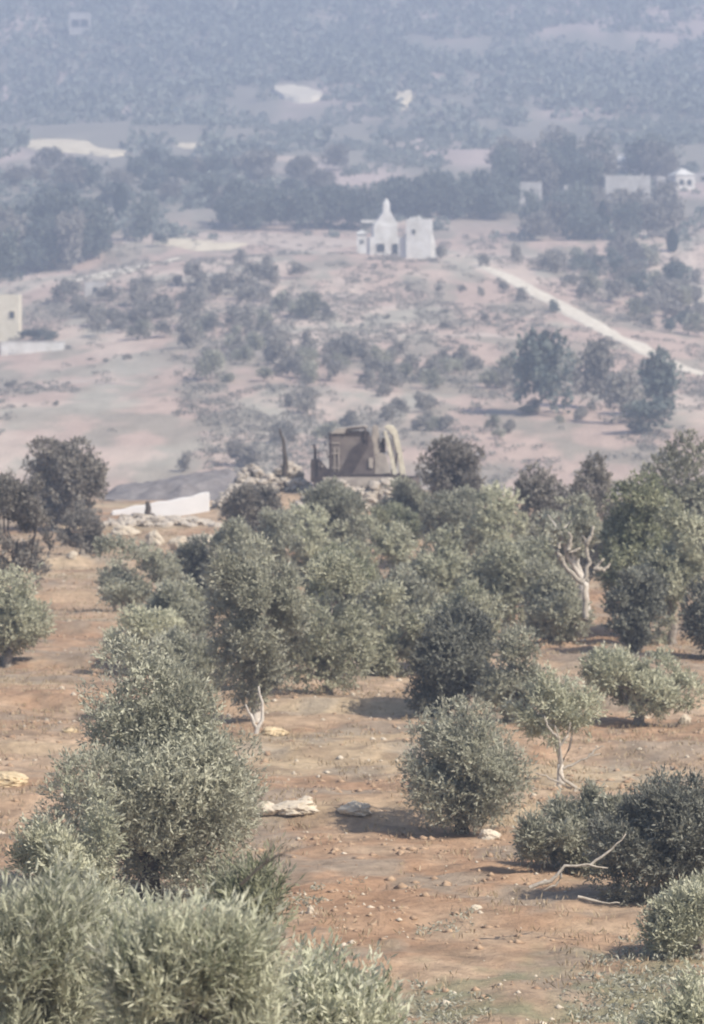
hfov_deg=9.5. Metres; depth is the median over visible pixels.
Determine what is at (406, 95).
bare field
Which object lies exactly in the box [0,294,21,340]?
cream house
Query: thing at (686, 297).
bush
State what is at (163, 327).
bush
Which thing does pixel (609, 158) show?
tree
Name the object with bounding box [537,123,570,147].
tree
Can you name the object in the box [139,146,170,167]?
tree
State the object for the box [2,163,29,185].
tree
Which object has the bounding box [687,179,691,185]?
window
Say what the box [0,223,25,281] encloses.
tree
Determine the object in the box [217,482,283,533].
olive tree
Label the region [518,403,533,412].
bush
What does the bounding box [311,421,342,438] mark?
bush
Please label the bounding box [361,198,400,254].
white house
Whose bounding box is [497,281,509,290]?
bush
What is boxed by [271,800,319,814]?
stone
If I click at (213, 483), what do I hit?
gravel bank
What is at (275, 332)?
bush
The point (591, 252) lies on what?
bush
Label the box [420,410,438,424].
bush
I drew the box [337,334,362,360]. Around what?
bush
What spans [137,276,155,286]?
bush
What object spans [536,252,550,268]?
bush
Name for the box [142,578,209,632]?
olive shrub
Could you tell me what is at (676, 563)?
olive tree
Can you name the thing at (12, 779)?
stone
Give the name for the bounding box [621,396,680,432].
tree
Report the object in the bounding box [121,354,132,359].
bush
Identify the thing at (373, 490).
rubble heap
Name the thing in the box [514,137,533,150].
tree
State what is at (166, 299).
bush
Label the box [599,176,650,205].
ruined house
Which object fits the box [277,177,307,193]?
tree
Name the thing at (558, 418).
bush
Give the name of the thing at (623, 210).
tree
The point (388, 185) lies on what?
tree
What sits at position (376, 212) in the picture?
tree
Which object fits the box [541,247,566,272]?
bush
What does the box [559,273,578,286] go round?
bush
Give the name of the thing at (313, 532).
olive tree
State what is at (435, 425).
bush
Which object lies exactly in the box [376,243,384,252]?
window
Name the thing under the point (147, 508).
dead stump
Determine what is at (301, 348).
bush
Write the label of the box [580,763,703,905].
olive tree
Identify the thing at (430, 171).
tree
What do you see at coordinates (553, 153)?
tree
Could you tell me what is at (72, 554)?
stone
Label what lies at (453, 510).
olive tree
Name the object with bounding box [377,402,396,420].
bush
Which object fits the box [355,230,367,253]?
white kiosk
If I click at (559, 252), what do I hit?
bush
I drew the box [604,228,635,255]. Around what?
bush
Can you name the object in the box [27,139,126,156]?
bare field
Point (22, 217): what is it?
tree
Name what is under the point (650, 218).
tree
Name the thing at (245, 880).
twig
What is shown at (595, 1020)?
weeds
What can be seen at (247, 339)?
bush
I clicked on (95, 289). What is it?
window
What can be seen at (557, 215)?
tree
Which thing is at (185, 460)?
bush
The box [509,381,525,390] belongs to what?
bush
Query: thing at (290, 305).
bush
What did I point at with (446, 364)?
bush
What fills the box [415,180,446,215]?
tree
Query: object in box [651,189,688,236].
tree
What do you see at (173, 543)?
boulder
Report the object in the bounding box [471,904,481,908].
stone
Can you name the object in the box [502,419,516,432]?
bush
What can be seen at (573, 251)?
bush
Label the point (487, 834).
stone
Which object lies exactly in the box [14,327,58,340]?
bush
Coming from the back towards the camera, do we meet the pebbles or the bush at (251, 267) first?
the bush at (251, 267)
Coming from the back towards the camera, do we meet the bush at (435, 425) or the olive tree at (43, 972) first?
the bush at (435, 425)
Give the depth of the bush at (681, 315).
693.70 m
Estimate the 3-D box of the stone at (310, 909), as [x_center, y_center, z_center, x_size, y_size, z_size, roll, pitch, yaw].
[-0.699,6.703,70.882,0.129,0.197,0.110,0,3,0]
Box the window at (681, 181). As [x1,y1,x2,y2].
[679,179,684,185]
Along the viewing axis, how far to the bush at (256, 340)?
622.39 m
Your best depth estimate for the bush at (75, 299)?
705.61 m
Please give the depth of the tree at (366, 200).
919.17 m
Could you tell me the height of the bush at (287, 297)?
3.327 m
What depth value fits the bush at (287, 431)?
492.14 m
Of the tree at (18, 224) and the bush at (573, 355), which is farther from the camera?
the tree at (18, 224)
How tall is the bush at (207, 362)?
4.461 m
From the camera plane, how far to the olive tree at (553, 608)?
128.97 m
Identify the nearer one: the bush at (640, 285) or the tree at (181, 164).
the bush at (640, 285)
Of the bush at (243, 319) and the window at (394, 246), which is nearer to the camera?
the bush at (243, 319)
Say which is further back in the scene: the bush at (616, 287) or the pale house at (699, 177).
the pale house at (699, 177)
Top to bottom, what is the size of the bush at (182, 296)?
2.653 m
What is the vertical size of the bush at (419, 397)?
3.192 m
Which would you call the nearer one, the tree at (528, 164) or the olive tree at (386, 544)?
the olive tree at (386, 544)
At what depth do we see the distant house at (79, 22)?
1697.67 m
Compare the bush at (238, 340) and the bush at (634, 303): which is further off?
the bush at (634, 303)
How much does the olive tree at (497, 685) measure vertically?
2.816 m
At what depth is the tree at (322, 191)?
924.82 m
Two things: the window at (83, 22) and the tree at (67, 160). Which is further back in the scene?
the window at (83, 22)
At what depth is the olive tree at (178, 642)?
107.92 m
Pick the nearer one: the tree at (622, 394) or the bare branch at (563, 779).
the bare branch at (563, 779)
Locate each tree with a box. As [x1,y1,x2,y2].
[0,203,20,211]
[0,205,18,246]
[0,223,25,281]
[0,253,17,279]
[0,471,61,589]
[0,562,56,666]
[0,833,124,1023]
[1,218,28,268]
[1,760,131,928]
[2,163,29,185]
[3,200,44,226]
[5,434,110,530]
[6,211,33,244]
[17,236,47,270]
[19,213,61,258]
[26,163,51,180]
[27,145,65,169]
[28,184,65,208]
[30,627,270,905]
[32,222,66,269]
[40,186,75,250]
[50,163,89,189]
[54,205,89,268]
[57,153,76,166]
[57,196,114,258]
[63,194,102,249]
[70,219,95,261]
[72,855,205,1023]
[72,880,316,1023]
[74,157,99,166]
[75,164,109,190]
[81,163,103,173]
[84,207,118,250]
[91,532,186,610]
[98,181,142,204]
[105,166,126,182]
[114,170,138,190]
[123,152,152,182]
[127,193,161,240]
[134,178,163,190]
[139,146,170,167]
[139,624,228,701]
[141,570,220,648]
[142,165,167,187]
[158,154,196,181]
[169,530,216,596]
[171,831,305,1022]
[196,515,269,606]
[198,525,312,721]
[199,152,232,173]
[208,195,238,228]
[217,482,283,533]
[239,147,282,178]
[250,504,308,575]
[251,166,277,182]
[256,182,274,224]
[260,546,382,694]
[262,188,295,225]
[268,186,289,224]
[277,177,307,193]
[278,502,348,585]
[281,153,318,180]
[283,478,363,543]
[288,186,329,230]
[290,183,311,225]
[293,475,370,547]
[300,167,337,187]
[304,541,379,618]
[312,182,342,227]
[315,143,350,168]
[317,179,337,188]
[323,182,356,229]
[339,511,417,586]
[342,197,361,228]
[343,185,359,221]
[350,578,434,677]
[351,182,386,229]
[351,561,444,639]
[352,500,423,554]
[356,194,382,227]
[370,475,435,538]
[374,175,402,214]
[386,174,410,212]
[394,182,424,215]
[395,688,538,835]
[402,520,475,605]
[402,595,502,717]
[411,173,432,214]
[413,432,486,504]
[415,167,437,212]
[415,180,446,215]
[417,484,485,558]
[423,572,512,662]
[429,169,452,217]
[434,166,456,214]
[441,176,476,218]
[452,531,560,635]
[454,171,476,205]
[461,185,488,217]
[463,479,532,566]
[469,167,492,212]
[469,620,547,723]
[473,184,513,216]
[484,134,525,174]
[486,173,505,207]
[491,144,521,176]
[492,177,520,201]
[493,144,522,180]
[495,460,580,546]
[498,176,524,217]
[498,660,612,785]
[507,327,576,412]
[508,777,640,877]
[509,153,524,181]
[509,532,573,602]
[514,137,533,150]
[516,149,536,177]
[516,553,596,645]
[517,186,543,235]
[518,147,556,181]
[519,210,556,237]
[521,138,557,150]
[521,168,547,194]
[527,491,604,614]
[529,145,564,177]
[530,155,560,197]
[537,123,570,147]
[539,140,563,176]
[540,193,566,212]
[542,198,571,234]
[552,190,589,234]
[553,201,570,231]
[554,450,622,574]
[556,152,585,186]
[558,210,610,237]
[560,132,583,157]
[563,144,587,154]
[564,192,594,217]
[566,179,596,211]
[566,185,608,209]
[566,336,618,408]
[572,156,607,187]
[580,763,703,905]
[581,127,615,154]
[584,147,602,177]
[589,149,621,175]
[589,152,621,185]
[591,467,701,627]
[599,366,651,417]
[599,563,668,652]
[602,188,637,231]
[610,199,643,237]
[619,132,686,174]
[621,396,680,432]
[622,185,648,233]
[634,493,703,645]
[635,197,667,233]
[636,344,684,402]
[637,140,675,178]
[639,427,703,573]
[645,180,680,227]
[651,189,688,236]
[657,150,678,180]
[676,574,703,655]
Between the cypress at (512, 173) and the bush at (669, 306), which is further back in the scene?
the cypress at (512, 173)
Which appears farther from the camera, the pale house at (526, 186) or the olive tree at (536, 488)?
the pale house at (526, 186)
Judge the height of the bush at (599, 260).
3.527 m
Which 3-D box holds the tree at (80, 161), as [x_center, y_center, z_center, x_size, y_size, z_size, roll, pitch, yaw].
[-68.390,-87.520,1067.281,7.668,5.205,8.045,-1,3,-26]
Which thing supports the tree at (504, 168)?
on the ground at (150, 438)
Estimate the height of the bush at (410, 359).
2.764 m
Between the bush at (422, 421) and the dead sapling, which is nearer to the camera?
the dead sapling
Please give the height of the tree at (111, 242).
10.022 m
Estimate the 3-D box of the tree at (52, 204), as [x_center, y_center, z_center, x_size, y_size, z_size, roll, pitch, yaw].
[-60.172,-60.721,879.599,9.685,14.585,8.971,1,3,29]
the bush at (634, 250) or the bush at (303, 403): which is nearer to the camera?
the bush at (303, 403)
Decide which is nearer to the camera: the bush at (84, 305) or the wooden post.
the wooden post
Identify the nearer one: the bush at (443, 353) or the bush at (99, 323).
the bush at (443, 353)
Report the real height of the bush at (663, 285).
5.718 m
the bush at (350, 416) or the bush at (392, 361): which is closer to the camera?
the bush at (350, 416)
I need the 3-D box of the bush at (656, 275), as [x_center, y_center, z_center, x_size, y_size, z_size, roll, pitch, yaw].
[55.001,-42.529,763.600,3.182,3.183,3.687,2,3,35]
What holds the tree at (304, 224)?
on the ground at (150, 438)
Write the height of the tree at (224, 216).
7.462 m
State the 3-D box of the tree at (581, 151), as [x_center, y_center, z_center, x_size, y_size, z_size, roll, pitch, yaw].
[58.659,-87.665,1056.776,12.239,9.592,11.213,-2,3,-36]
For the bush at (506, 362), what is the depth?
570.38 m
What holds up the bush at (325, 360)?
on the ground at (150, 438)
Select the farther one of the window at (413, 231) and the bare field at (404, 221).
the bare field at (404, 221)
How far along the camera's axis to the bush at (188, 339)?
630.31 m
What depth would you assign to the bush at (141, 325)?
650.06 m
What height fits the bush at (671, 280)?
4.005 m
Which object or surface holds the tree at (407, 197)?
on the ground at (150, 438)
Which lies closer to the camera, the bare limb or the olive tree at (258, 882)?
the olive tree at (258, 882)
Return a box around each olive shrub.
[53,500,106,554]
[98,600,189,672]
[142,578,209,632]
[246,625,285,687]
[262,924,430,1023]
[574,641,703,725]
[613,955,703,1023]
[630,867,703,960]
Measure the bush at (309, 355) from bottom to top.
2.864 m
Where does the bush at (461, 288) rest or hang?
on the ground at (150, 438)
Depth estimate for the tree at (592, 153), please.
1005.90 m
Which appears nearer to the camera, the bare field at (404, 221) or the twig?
the twig
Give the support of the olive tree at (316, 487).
on the ground at (150, 438)
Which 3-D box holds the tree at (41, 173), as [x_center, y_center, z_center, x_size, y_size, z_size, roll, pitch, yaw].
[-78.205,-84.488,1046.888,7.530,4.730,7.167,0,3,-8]
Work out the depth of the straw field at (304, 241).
895.52 m
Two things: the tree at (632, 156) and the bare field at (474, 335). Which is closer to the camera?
the bare field at (474, 335)
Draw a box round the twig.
[240,840,300,885]
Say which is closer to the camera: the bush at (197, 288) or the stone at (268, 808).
the stone at (268, 808)
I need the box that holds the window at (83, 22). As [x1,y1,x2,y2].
[80,19,87,26]
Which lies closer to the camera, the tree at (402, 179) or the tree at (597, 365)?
the tree at (597, 365)
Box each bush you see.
[3,379,18,387]
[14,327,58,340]
[49,278,82,300]
[68,295,81,311]
[75,299,93,314]
[87,307,106,322]
[88,314,108,332]
[94,284,125,299]
[105,307,125,324]
[108,311,130,327]
[114,318,130,331]
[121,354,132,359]
[124,318,156,338]
[126,277,151,302]
[126,311,137,325]
[130,303,152,320]
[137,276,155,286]
[140,298,167,312]
[150,293,176,317]
[150,307,170,318]
[151,232,168,244]
[153,319,174,335]
[166,274,182,284]
[173,290,189,302]
[174,319,203,347]
[175,451,192,471]
[179,259,205,280]
[181,289,206,311]
[185,272,214,296]
[186,281,207,301]
[193,348,223,378]
[195,313,212,328]
[199,346,216,356]
[204,274,224,294]
[204,312,220,329]
[210,349,225,365]
[212,269,239,291]
[220,372,234,381]
[222,437,261,464]
[223,305,241,325]
[223,333,235,347]
[229,332,247,351]
[230,348,242,359]
[231,283,265,301]
[231,325,242,334]
[233,249,247,263]
[233,269,264,297]
[233,310,255,332]
[234,345,254,363]
[240,259,267,282]
[241,305,257,320]
[243,332,254,344]
[248,330,266,349]
[253,308,274,328]
[253,332,268,346]
[255,366,274,379]
[256,259,281,285]
[258,284,274,299]
[260,320,274,333]
[262,255,274,264]
[262,336,297,363]
[265,327,283,344]
[265,420,299,443]
[268,290,288,310]
[270,325,296,344]
[272,359,289,375]
[274,292,293,309]
[283,354,304,377]
[284,393,299,407]
[285,260,308,275]
[286,301,301,315]
[293,291,318,317]
[293,365,301,377]
[293,392,317,413]
[294,346,314,355]
[295,383,319,400]
[297,327,317,349]
[299,348,319,363]
[299,359,318,373]
[299,363,319,381]
[299,373,312,385]
[302,290,329,319]
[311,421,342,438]
[319,306,335,320]
[320,354,331,365]
[321,336,342,355]
[325,358,348,377]
[328,351,353,369]
[335,330,356,352]
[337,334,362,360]
[337,409,359,430]
[338,339,377,360]
[356,367,377,387]
[361,357,384,373]
[368,344,393,362]
[374,384,393,395]
[377,360,396,373]
[377,361,404,380]
[377,371,405,388]
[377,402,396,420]
[386,340,410,357]
[387,349,397,357]
[390,396,410,413]
[396,361,414,379]
[401,353,421,370]
[410,415,434,429]
[412,389,434,411]
[414,357,445,380]
[418,368,446,388]
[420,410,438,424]
[423,393,437,407]
[424,416,441,430]
[426,352,440,367]
[433,284,443,291]
[434,242,448,259]
[437,349,450,359]
[437,356,454,371]
[439,321,449,328]
[439,413,458,428]
[450,342,471,367]
[450,358,464,371]
[456,284,466,291]
[464,354,484,369]
[477,287,485,295]
[477,369,500,386]
[478,253,489,266]
[479,312,489,320]
[484,413,503,430]
[490,428,506,437]
[492,355,517,381]
[493,368,512,387]
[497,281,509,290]
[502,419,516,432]
[509,241,523,264]
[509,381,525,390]
[516,287,528,301]
[517,406,539,411]
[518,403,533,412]
[525,396,540,410]
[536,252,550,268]
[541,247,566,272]
[548,299,560,312]
[550,248,567,262]
[554,414,564,422]
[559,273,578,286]
[559,368,570,379]
[562,351,583,366]
[568,246,586,257]
[568,252,591,270]
[573,406,588,420]
[575,283,595,297]
[576,270,602,292]
[584,244,598,261]
[586,400,598,410]
[588,253,609,269]
[589,266,600,275]
[603,245,625,267]
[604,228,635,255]
[604,257,624,274]
[604,276,634,299]
[619,239,650,261]
[621,297,651,318]
[623,269,653,293]
[627,296,661,314]
[640,243,666,265]
[640,288,661,309]
[641,314,654,326]
[647,269,662,283]
[651,277,680,293]
[654,276,682,301]
[654,293,682,317]
[661,258,692,280]
[661,316,678,331]
[667,255,685,274]
[675,310,690,326]
[676,285,694,305]
[681,311,703,335]
[682,304,695,315]
[688,286,703,302]
[689,267,703,280]
[692,301,703,319]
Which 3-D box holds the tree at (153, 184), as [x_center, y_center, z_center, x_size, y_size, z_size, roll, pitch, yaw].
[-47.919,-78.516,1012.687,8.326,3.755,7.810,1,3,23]
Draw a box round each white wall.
[0,341,64,355]
[111,492,208,515]
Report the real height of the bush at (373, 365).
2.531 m
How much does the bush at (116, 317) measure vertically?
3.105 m
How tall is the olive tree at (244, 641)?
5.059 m
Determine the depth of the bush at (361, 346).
597.49 m
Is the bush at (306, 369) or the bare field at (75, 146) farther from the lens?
the bare field at (75, 146)
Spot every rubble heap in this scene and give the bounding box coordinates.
[102,513,222,527]
[211,461,312,507]
[295,477,397,510]
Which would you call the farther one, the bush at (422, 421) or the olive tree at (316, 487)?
the bush at (422, 421)
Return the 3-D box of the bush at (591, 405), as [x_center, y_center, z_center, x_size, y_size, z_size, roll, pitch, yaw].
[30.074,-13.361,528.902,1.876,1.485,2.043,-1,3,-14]
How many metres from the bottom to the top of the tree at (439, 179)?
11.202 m
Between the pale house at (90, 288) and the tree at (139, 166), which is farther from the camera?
the tree at (139, 166)
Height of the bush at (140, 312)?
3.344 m
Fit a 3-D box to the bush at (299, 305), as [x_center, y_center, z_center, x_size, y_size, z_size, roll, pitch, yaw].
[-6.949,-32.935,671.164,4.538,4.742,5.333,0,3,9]
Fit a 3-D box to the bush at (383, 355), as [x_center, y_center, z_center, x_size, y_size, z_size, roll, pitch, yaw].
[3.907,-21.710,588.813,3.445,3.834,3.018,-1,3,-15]
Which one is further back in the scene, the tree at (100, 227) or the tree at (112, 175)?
the tree at (112, 175)
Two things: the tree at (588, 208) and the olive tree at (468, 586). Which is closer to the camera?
the olive tree at (468, 586)
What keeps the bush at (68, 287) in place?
on the ground at (150, 438)
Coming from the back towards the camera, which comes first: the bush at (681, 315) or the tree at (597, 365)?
the bush at (681, 315)
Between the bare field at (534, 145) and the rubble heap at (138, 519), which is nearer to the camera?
the rubble heap at (138, 519)
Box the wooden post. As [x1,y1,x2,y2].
[279,428,287,475]
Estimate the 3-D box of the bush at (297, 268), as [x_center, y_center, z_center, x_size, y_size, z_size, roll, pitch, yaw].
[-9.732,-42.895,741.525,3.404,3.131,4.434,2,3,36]
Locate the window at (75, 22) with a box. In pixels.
[72,19,79,26]
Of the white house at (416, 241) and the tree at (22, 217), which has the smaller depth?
the white house at (416, 241)
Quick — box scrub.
[0,229,703,494]
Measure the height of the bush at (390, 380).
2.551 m
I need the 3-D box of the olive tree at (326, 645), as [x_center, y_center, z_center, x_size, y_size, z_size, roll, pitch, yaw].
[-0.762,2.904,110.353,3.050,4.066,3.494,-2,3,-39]
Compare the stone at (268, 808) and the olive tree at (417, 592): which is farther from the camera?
the olive tree at (417, 592)
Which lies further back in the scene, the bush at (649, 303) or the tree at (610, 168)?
the tree at (610, 168)
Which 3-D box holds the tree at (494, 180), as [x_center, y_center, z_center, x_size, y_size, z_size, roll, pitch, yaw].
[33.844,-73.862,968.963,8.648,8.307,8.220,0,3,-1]
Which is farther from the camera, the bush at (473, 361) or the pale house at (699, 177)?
the pale house at (699, 177)
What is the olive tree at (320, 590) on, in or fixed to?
on the ground at (150, 438)
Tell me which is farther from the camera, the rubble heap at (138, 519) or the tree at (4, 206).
the tree at (4, 206)
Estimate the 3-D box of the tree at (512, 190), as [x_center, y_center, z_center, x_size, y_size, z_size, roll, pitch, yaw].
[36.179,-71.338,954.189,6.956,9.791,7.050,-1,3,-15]
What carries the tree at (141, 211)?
on the ground at (150, 438)
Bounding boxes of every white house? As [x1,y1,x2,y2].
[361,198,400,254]
[398,216,436,258]
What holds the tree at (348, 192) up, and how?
on the ground at (150, 438)
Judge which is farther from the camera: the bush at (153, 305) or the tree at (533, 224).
the tree at (533, 224)
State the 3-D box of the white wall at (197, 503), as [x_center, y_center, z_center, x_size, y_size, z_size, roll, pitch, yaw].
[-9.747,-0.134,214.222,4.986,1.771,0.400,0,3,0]
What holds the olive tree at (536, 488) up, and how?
on the ground at (150, 438)
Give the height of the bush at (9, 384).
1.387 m
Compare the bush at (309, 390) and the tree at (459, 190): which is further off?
the tree at (459, 190)
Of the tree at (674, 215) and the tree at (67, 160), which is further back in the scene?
the tree at (67, 160)
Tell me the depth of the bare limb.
127.67 m
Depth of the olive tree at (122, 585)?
144.87 m
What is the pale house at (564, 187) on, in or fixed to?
on the ground at (150, 438)
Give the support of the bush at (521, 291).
on the ground at (150, 438)
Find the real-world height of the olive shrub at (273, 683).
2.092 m
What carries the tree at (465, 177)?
on the ground at (150, 438)
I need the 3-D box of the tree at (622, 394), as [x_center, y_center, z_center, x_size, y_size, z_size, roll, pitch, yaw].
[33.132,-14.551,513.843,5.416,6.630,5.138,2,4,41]
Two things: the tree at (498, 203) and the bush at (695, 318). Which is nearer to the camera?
the bush at (695, 318)
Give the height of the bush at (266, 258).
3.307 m
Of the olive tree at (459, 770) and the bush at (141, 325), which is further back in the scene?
the bush at (141, 325)
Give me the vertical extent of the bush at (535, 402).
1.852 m
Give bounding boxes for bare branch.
[522,716,603,790]
[529,833,625,903]
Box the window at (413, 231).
[411,229,415,234]
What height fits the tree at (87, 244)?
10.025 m
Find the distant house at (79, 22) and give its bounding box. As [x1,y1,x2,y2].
[69,12,90,35]
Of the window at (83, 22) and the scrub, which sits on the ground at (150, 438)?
the scrub
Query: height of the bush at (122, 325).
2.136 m
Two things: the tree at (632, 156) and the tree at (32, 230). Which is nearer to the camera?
the tree at (32, 230)
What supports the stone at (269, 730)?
on the ground at (150, 438)
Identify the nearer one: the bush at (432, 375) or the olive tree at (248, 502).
the olive tree at (248, 502)
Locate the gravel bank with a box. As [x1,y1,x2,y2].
[95,469,236,501]
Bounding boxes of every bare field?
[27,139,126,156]
[43,379,138,386]
[176,143,201,148]
[273,156,326,160]
[274,84,321,102]
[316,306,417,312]
[325,292,384,296]
[361,212,477,225]
[395,90,411,110]
[428,333,517,338]
[525,134,609,149]
[670,254,703,282]
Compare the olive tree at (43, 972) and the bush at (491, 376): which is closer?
the olive tree at (43, 972)
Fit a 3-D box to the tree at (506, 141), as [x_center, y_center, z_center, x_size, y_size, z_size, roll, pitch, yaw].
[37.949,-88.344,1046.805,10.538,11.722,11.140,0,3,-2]
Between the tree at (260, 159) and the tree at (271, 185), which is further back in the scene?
the tree at (260, 159)
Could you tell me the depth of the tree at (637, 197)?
908.50 m
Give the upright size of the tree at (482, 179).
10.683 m
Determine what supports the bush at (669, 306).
on the ground at (150, 438)
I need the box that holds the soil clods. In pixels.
[0,552,703,1009]
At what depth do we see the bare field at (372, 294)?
716.59 m
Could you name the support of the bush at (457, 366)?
on the ground at (150, 438)
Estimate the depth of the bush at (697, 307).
711.14 m
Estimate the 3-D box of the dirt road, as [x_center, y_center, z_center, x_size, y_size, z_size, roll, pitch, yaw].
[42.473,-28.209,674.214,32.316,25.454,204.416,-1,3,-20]
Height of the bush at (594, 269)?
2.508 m
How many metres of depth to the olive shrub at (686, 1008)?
54.07 m
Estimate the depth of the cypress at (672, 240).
881.60 m
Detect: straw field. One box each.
[154,238,246,250]
[166,233,356,250]
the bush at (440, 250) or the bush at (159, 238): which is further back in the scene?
the bush at (159, 238)
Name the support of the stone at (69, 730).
on the ground at (150, 438)
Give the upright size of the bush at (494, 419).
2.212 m
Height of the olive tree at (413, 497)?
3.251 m
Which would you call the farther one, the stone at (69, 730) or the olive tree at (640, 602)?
the olive tree at (640, 602)
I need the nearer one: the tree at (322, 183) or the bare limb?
the bare limb
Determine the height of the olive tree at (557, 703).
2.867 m
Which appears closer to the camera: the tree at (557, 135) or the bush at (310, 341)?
the bush at (310, 341)
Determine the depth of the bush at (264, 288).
704.58 m
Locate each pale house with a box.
[84,282,105,296]
[518,182,541,206]
[562,185,572,192]
[613,154,644,175]
[656,176,664,186]
[667,168,694,189]
[693,173,703,182]
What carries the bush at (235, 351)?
on the ground at (150, 438)
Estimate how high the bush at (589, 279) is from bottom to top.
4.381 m
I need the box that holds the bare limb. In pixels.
[554,526,610,621]
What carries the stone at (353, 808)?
on the ground at (150, 438)
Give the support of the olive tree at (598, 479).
on the ground at (150, 438)
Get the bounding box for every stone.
[0,771,28,786]
[62,728,77,732]
[66,551,77,558]
[250,801,278,814]
[260,726,288,735]
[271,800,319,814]
[298,795,312,800]
[307,905,313,913]
[337,800,371,815]
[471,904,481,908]
[477,829,500,839]
[678,714,691,723]
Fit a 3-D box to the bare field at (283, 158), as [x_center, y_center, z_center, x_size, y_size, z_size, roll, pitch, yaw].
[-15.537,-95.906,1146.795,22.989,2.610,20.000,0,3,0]
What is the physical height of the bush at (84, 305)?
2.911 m
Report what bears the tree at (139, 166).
on the ground at (150, 438)
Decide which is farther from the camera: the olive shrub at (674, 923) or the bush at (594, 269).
the bush at (594, 269)
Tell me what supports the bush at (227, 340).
on the ground at (150, 438)
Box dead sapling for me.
[245,686,263,733]
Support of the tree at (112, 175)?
on the ground at (150, 438)
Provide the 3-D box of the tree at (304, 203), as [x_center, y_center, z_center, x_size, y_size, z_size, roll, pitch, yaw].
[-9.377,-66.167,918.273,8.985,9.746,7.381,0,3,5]
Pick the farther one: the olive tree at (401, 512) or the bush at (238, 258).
the bush at (238, 258)
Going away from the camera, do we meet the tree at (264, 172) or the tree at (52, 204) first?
the tree at (52, 204)
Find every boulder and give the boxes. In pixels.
[110,525,141,535]
[145,530,164,545]
[168,536,187,549]
[188,534,212,546]
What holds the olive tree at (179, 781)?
on the ground at (150, 438)
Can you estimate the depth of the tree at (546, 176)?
984.28 m
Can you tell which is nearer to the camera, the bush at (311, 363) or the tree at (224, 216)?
the bush at (311, 363)
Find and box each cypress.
[113,183,127,217]
[507,170,519,210]
[596,199,610,224]
[666,228,678,252]
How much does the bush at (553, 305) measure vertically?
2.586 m
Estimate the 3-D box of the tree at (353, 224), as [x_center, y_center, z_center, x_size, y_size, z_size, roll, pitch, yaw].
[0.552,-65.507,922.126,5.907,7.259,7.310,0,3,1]
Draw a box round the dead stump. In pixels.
[144,501,155,515]
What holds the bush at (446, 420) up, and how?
on the ground at (150, 438)
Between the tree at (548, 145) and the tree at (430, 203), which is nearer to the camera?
the tree at (430, 203)
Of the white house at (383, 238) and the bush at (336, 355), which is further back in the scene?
the white house at (383, 238)
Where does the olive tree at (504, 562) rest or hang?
on the ground at (150, 438)
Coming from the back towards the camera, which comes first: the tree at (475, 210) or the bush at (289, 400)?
the tree at (475, 210)
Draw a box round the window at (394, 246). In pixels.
[391,243,397,253]
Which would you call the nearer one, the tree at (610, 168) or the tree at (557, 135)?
the tree at (610, 168)
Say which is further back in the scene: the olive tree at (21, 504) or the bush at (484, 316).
the bush at (484, 316)
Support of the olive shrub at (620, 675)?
on the ground at (150, 438)
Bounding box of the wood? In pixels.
[0,0,703,241]
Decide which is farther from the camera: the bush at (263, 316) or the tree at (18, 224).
the tree at (18, 224)
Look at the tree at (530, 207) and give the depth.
906.41 m
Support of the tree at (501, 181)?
on the ground at (150, 438)
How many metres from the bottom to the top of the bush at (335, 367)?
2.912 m
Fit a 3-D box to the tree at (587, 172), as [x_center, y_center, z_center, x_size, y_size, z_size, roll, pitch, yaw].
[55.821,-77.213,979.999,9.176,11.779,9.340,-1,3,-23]
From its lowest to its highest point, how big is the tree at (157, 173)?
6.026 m
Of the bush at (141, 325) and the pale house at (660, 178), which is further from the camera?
the pale house at (660, 178)
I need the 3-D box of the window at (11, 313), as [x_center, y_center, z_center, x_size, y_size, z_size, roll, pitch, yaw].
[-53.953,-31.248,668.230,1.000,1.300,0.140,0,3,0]
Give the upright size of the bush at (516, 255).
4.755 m
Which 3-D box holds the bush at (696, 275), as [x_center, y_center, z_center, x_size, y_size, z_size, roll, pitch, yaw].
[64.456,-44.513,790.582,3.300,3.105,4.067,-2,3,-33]
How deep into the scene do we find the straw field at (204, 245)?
886.08 m
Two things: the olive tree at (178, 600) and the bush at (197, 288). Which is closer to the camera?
the olive tree at (178, 600)
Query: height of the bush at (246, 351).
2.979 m
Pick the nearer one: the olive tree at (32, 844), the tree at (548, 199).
the olive tree at (32, 844)
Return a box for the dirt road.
[472,264,703,374]
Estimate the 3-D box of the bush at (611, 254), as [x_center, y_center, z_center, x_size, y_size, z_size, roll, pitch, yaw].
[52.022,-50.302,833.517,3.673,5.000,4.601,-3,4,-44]
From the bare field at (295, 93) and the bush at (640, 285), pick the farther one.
the bare field at (295, 93)
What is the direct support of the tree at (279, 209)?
on the ground at (150, 438)
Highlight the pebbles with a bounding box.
[0,536,698,1023]
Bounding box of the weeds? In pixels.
[0,869,703,1023]
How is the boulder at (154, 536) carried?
on the ground at (150, 438)
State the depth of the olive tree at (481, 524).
162.59 m
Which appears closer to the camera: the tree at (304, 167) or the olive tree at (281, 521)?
the olive tree at (281, 521)
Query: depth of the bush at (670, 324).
680.79 m
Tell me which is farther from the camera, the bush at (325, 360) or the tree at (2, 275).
the tree at (2, 275)
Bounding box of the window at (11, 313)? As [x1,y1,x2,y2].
[9,311,14,318]
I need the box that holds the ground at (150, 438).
[0,0,703,1023]

